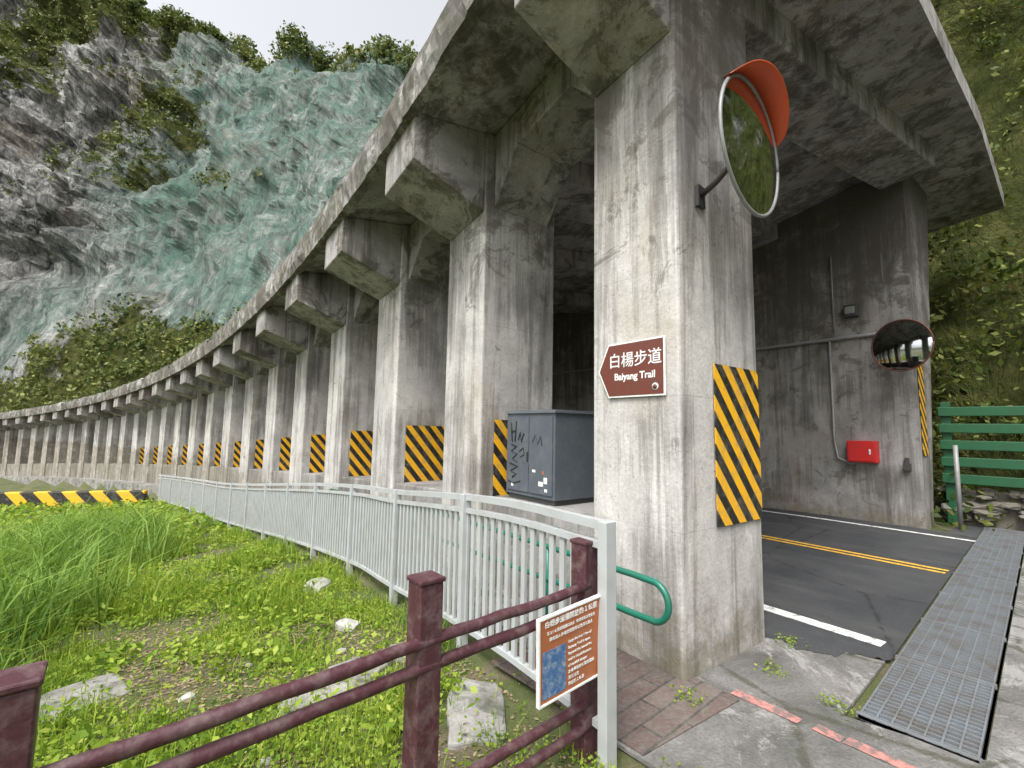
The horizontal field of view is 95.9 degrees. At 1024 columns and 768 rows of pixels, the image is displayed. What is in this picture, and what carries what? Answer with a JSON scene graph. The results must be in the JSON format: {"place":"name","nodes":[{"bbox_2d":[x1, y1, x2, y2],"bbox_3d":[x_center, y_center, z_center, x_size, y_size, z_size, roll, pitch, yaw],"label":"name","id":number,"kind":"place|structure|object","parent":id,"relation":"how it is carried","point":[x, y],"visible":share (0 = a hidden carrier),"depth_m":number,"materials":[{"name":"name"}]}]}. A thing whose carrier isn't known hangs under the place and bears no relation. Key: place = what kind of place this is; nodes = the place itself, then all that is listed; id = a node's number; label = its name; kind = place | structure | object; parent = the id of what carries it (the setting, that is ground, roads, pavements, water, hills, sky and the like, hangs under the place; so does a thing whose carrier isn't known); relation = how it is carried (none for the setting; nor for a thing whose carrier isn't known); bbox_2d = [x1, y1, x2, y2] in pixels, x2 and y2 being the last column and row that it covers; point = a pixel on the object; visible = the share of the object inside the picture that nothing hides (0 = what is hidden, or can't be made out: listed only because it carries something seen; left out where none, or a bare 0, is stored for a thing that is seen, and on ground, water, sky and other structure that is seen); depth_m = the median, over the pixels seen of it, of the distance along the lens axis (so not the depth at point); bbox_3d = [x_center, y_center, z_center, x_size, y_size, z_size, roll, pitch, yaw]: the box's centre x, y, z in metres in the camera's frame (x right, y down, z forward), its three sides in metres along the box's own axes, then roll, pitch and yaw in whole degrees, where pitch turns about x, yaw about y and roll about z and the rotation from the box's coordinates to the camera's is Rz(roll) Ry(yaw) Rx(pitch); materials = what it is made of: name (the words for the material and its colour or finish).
{"place":"outdoors","nodes":[
{"label":"outdoors","id":0,"kind":"place"},
{"bbox_2d":[144,0,447,64],"label":"sky","id":1,"kind":"structure","parent":0,"point":[339,22],"materials":[{"name":"white"}]},
{"bbox_2d":[0,0,1023,500],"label":"mountain","id":2,"kind":"structure","parent":0,"point":[78,244],"depth_m":63.12,"materials":[{"name":"grey stone"}]},
{"bbox_2d":[0,6,369,379],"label":"cliff shrubs","id":3,"kind":"object","parent":2,"relation":"on","point":[128,140],"visible":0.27,"depth_m":76.39,"materials":[{"name":"green plant"}]},
{"bbox_2d":[86,0,418,77],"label":"ridge trees","id":4,"kind":"object","parent":2,"relation":"on","point":[285,43],"visible":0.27,"depth_m":81.59,"materials":[{"name":"green plant"}]},
{"bbox_2d":[0,478,1023,767],"bbox_3d":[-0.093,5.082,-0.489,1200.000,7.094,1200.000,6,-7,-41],"label":"ground","id":5,"kind":"structure","parent":0,"point":[520,692],"depth_m":3.22,"materials":[{"name":"soil"}]},
{"bbox_2d":[0,490,147,508],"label":"striped barrier","id":6,"kind":"object","parent":5,"relation":"on","point":[50,498],"visible":0.55,"depth_m":17.62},
{"bbox_2d":[38,673,131,723],"bbox_3d":[-2.759,2.009,2.889,0.392,0.103,0.530,-3,-7,36],"label":"stone slab","id":7,"kind":"object","parent":5,"relation":"on","point":[113,681],"depth_m":2.95,"materials":[{"name":"stone"}]},
{"bbox_2d":[178,692,195,702],"bbox_3d":[-2.019,1.950,2.868,0.072,0.045,0.094,-4,-7,40],"label":"rock","id":8,"kind":"object","parent":5,"relation":"on","point":[186,696],"visible":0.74,"depth_m":2.85,"materials":[{"name":"white stone"}]},
{"bbox_2d":[0,493,469,688],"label":"tall grass","id":9,"kind":"structure","parent":5,"relation":"on","point":[41,581],"depth_m":5.15,"materials":[{"name":"green plant"}]},
{"bbox_2d":[257,757,271,766],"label":"rock","id":10,"kind":"object","parent":5,"relation":"on","point":[267,761],"visible":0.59,"depth_m":2.25,"materials":[{"name":"grey stone"}]},
{"bbox_2d":[0,476,537,647],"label":"walkway","id":11,"kind":"structure","parent":5,"relation":"on","point":[108,484],"depth_m":22.08,"materials":[{"name":"concrete"}]},
{"bbox_2d":[330,489,671,625],"bbox_3d":[-1.048,1.826,5.270,0.091,0.864,6.502,5,-7,-38],"label":"teal handrail","id":12,"kind":"object","parent":11,"relation":"on","point":[664,618],"visible":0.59,"depth_m":2.96,"materials":[{"name":"metal"}]},
{"bbox_2d":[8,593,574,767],"bbox_3d":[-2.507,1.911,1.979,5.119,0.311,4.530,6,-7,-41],"label":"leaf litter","id":13,"kind":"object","parent":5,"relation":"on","point":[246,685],"visible":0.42,"depth_m":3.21,"materials":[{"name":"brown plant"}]},
{"bbox_2d":[0,537,597,767],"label":"maroon fence","id":14,"kind":"object","parent":5,"relation":"on","point":[419,675],"visible":0.85,"depth_m":1.67,"materials":[{"name":"paint"}]},
{"bbox_2d":[536,594,599,709],"bbox_3d":[0.278,1.239,2.168,0.446,0.419,0.043,5,-7,-38],"label":"notice board","id":15,"kind":"object","parent":14,"relation":"attached to","point":[567,650],"visible":1,"depth_m":2.14,"materials":[{"name":"brown metal"}]},
{"bbox_2d":[304,577,330,591],"bbox_3d":[-2.261,2.371,5.403,0.294,0.174,0.396,1,-6,-1],"label":"rock","id":16,"kind":"object","parent":5,"relation":"on","point":[323,584],"visible":0.43,"depth_m":5.31,"materials":[{"name":"white stone"}]},
{"bbox_2d":[0,496,640,767],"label":"grass","id":17,"kind":"structure","parent":5,"relation":"on","point":[327,569],"depth_m":3.70,"materials":[{"name":"green plant"}]},
{"bbox_2d":[272,656,392,718],"bbox_3d":[-1.140,1.980,2.989,0.395,0.103,0.851,0,-6,14],"label":"stone slab","id":18,"kind":"object","parent":5,"relation":"on","point":[342,685],"depth_m":2.94,"materials":[{"name":"stone"}]},
{"bbox_2d":[335,618,360,631],"bbox_3d":[-1.466,2.159,4.131,0.244,0.110,0.177,-3,-7,34],"label":"rock","id":19,"kind":"object","parent":5,"relation":"on","point":[340,624],"visible":0.73,"depth_m":4.08,"materials":[{"name":"white stone"}]},
{"bbox_2d":[157,475,616,767],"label":"metal fence","id":20,"kind":"object","parent":5,"relation":"on","point":[316,518],"visible":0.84,"depth_m":3.85,"materials":[{"name":"grey metal"}]},
{"bbox_2d":[384,641,405,662],"bbox_3d":[-0.759,2.064,3.550,0.442,0.100,0.297,6,-7,-41],"label":"stone slab","id":21,"kind":"object","parent":5,"relation":"on","point":[399,660],"depth_m":3.37,"materials":[{"name":"stone"}]},
{"bbox_2d":[0,545,860,767],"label":"weeds","id":22,"kind":"object","parent":5,"relation":"on","point":[75,738],"visible":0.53,"depth_m":3.40,"materials":[{"name":"green plant"}]},
{"bbox_2d":[447,678,505,749],"bbox_3d":[-0.206,1.913,2.677,0.343,0.102,0.637,2,-6,-8],"label":"stone slab","id":23,"kind":"object","parent":5,"relation":"on","point":[485,693],"depth_m":2.60,"materials":[{"name":"stone"}]},
{"bbox_2d":[0,0,1004,680],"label":"rockfall gallery","id":24,"kind":"object","parent":5,"relation":"on","point":[510,218],"visible":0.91,"depth_m":5.67,"materials":[{"name":"concrete"}]},
{"bbox_2d":[139,447,144,463],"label":"hazard stripe panel","id":25,"kind":"object","parent":24,"relation":"attached to","point":[141,458],"visible":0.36,"depth_m":23.77,"materials":[{"name":"yellow paint"}]},
{"bbox_2d":[153,447,157,463],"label":"hazard stripe panel","id":26,"kind":"object","parent":24,"relation":"attached to","point":[155,455],"visible":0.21,"depth_m":22.41,"materials":[{"name":"yellow paint"}]},
{"bbox_2d":[167,446,172,463],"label":"hazard stripe panel","id":27,"kind":"object","parent":24,"relation":"attached to","point":[169,455],"visible":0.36,"depth_m":21.02,"materials":[{"name":"yellow paint"}]},
{"bbox_2d":[182,445,187,464],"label":"hazard stripe panel","id":28,"kind":"object","parent":24,"relation":"attached to","point":[184,454],"visible":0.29,"depth_m":19.59,"materials":[{"name":"yellow paint"}]},
{"bbox_2d":[197,444,203,465],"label":"hazard stripe panel","id":29,"kind":"object","parent":24,"relation":"attached to","point":[200,455],"visible":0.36,"depth_m":18.12,"materials":[{"name":"yellow paint"}]},
{"bbox_2d":[214,443,221,465],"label":"hazard stripe panel","id":30,"kind":"object","parent":24,"relation":"attached to","point":[217,454],"visible":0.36,"depth_m":16.62,"materials":[{"name":"yellow paint"}]},
{"bbox_2d":[233,441,240,466],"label":"hazard stripe panel","id":31,"kind":"object","parent":24,"relation":"attached to","point":[237,454],"visible":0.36,"depth_m":15.09,"materials":[{"name":"yellow paint"}]},
{"bbox_2d":[254,440,263,468],"bbox_3d":[-7.194,2.073,13.733,0.800,0.840,0.006,6,-8,-44],"label":"hazard stripe panel","id":32,"kind":"object","parent":24,"relation":"attached to","point":[259,449],"visible":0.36,"depth_m":13.53,"materials":[{"name":"yellow paint"}]},
{"bbox_2d":[279,437,291,469],"bbox_3d":[-5.660,1.824,12.126,0.800,0.840,0.008,6,-7,-43],"label":"hazard stripe panel","id":33,"kind":"object","parent":24,"relation":"attached to","point":[285,453],"visible":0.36,"depth_m":11.94,"materials":[{"name":"yellow paint"}]},
{"bbox_2d":[309,435,325,472],"bbox_3d":[-4.162,1.571,10.485,0.800,0.840,0.009,6,-7,-41],"label":"hazard stripe panel","id":34,"kind":"object","parent":24,"relation":"attached to","point":[317,453],"visible":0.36,"depth_m":10.32,"materials":[{"name":"yellow paint"}]},
{"bbox_2d":[349,431,372,475],"bbox_3d":[-2.700,1.317,8.813,0.800,0.840,0.007,6,-7,-40],"label":"hazard stripe panel","id":35,"kind":"object","parent":24,"relation":"attached to","point":[360,457],"visible":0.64,"depth_m":8.69,"materials":[{"name":"yellow paint"}]},
{"bbox_2d":[404,425,443,482],"bbox_3d":[-1.275,1.066,7.110,0.800,0.840,0.007,5,-7,-39],"label":"hazard stripe panel","id":36,"kind":"object","parent":24,"relation":"on","point":[424,449],"visible":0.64,"depth_m":7.05,"materials":[{"name":"yellow paint"}]},
{"bbox_2d":[493,420,508,495],"bbox_3d":[0.113,0.846,5.373,0.800,0.840,0.010,5,-7,-37],"label":"hazard stripe panel","id":37,"kind":"object","parent":24,"relation":"on","point":[500,459],"visible":0.21,"depth_m":5.18,"materials":[{"name":"yellow paint"}]},
{"bbox_2d":[505,409,593,505],"bbox_3d":[0.424,0.760,4.965,0.670,0.930,0.820,5,-7,-37],"label":"electrical cabinet","id":38,"kind":"object","parent":24,"relation":"on","point":[550,457],"visible":0.99,"depth_m":4.67,"materials":[{"name":"metal"}]},
{"bbox_2d":[599,335,665,397],"bbox_3d":[0.882,-0.112,3.467,0.018,0.420,0.620,5,-7,-36],"label":"trail sign","id":39,"kind":"object","parent":24,"relation":"attached to","point":[636,368],"visible":1,"depth_m":3.42,"materials":[{"name":"brown metal"}]},
{"bbox_2d":[553,256,875,464],"bbox_3d":[2.325,-0.125,14.062,0.316,4.171,14.838,6,-7,-40],"label":"conduit","id":40,"kind":"object","parent":24,"relation":"attached to","point":[828,340],"visible":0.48,"depth_m":9.25,"materials":[{"name":"grey metal"}]},
{"bbox_2d":[713,364,761,526],"bbox_3d":[1.725,0.456,3.514,0.650,1.170,0.007,5,-7,-36],"label":"hazard stripe panel","id":41,"kind":"object","parent":24,"relation":"attached to","point":[737,456],"visible":1,"depth_m":3.49,"materials":[{"name":"yellow paint"}]},
{"bbox_2d":[694,60,788,217],"bbox_3d":[1.643,-1.622,3.157,0.720,0.969,0.658,1,-6,2],"label":"convex mirror","id":42,"kind":"object","parent":24,"relation":"attached to","point":[753,112],"visible":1,"depth_m":3.08,"materials":[{"name":"silver glass"}]},
{"bbox_2d":[843,303,858,318],"bbox_3d":[6.601,-1.424,8.999,0.190,0.240,0.220,5,-7,-37],"label":"wall lamp","id":43,"kind":"object","parent":24,"relation":"attached to","point":[850,310],"visible":1,"depth_m":8.94,"materials":[{"name":"metal"}]},
{"bbox_2d":[846,440,879,462],"bbox_3d":[6.586,1.268,8.678,0.210,0.400,0.460,5,-7,-37],"label":"fire hose box","id":44,"kind":"object","parent":24,"relation":"attached to","point":[864,451],"visible":1,"depth_m":8.60,"materials":[{"name":"red metal"}]},
{"bbox_2d":[871,319,934,371],"bbox_3d":[6.911,-0.638,8.128,0.867,0.906,0.880,6,-7,-41],"label":"convex mirror","id":45,"kind":"object","parent":24,"relation":"attached to","point":[901,345],"visible":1,"depth_m":7.87,"materials":[{"name":"black mirror"}]},
{"bbox_2d":[903,458,911,470],"bbox_3d":[7.012,1.420,8.197,0.080,0.220,0.100,5,-7,-36],"label":"tap box","id":46,"kind":"object","parent":24,"relation":"attached to","point":[907,465],"visible":1,"depth_m":8.18,"materials":[{"name":"metal"}]},
{"bbox_2d":[917,364,928,455],"bbox_3d":[7.394,0.434,8.314,0.330,1.700,0.007,5,-7,-36],"label":"hazard stripe panel","id":47,"kind":"object","parent":24,"relation":"attached to","point":[923,411],"visible":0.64,"depth_m":8.30,"materials":[{"name":"yellow paint"}]},
{"bbox_2d":[928,0,1023,531],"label":"hillside bushes","id":48,"kind":"object","parent":5,"relation":"on","point":[957,272],"visible":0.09,"depth_m":10.14,"materials":[{"name":"green plant"}]},
{"bbox_2d":[937,486,1023,531],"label":"stone wall","id":49,"kind":"structure","parent":5,"relation":"on","point":[1002,503],"depth_m":8.26,"materials":[{"name":"grey stone"}]},
{"bbox_2d":[617,558,1023,767],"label":"pavement","id":50,"kind":"structure","parent":0,"point":[741,733],"depth_m":2.56,"materials":[{"name":"concrete"}]},
{"bbox_2d":[492,647,738,755],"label":"brick paving","id":51,"kind":"structure","parent":50,"relation":"on","point":[651,715],"depth_m":2.73,"materials":[{"name":"pink brick"}]},
{"bbox_2d":[731,689,916,767],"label":"red kerb line","id":52,"kind":"object","parent":50,"relation":"on","point":[867,749],"visible":1,"depth_m":2.47,"materials":[{"name":"paint"}]},
{"bbox_2d":[856,527,1023,764],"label":"drain grate","id":53,"kind":"object","parent":50,"relation":"on","point":[937,686],"visible":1,"depth_m":3.30,"materials":[{"name":"grey metal"}]},
{"bbox_2d":[937,402,1023,522],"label":"green fence","id":54,"kind":"object","parent":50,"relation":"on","point":[946,411],"visible":0.89,"depth_m":8.35,"materials":[{"name":"paint"}]},
{"bbox_2d":[761,507,983,659],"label":"road","id":55,"kind":"structure","parent":0,"point":[888,603],"depth_m":5.21,"materials":[{"name":"grey asphalt"}]},
{"bbox_2d":[761,510,974,646],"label":"road markings","id":56,"kind":"object","parent":55,"relation":"on","point":[858,636],"visible":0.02,"depth_m":4.19,"materials":[{"name":"white paint"}]},
{"bbox_2d":[953,445,963,529],"bbox_3d":[7.773,1.797,8.048,0.069,1.450,0.069,6,-7,-41],"label":"marker post","id":57,"kind":"object","parent":55,"relation":"on","point":[958,486],"visible":0.91,"depth_m":8.03,"materials":[{"name":"silver metal"}]}
]}

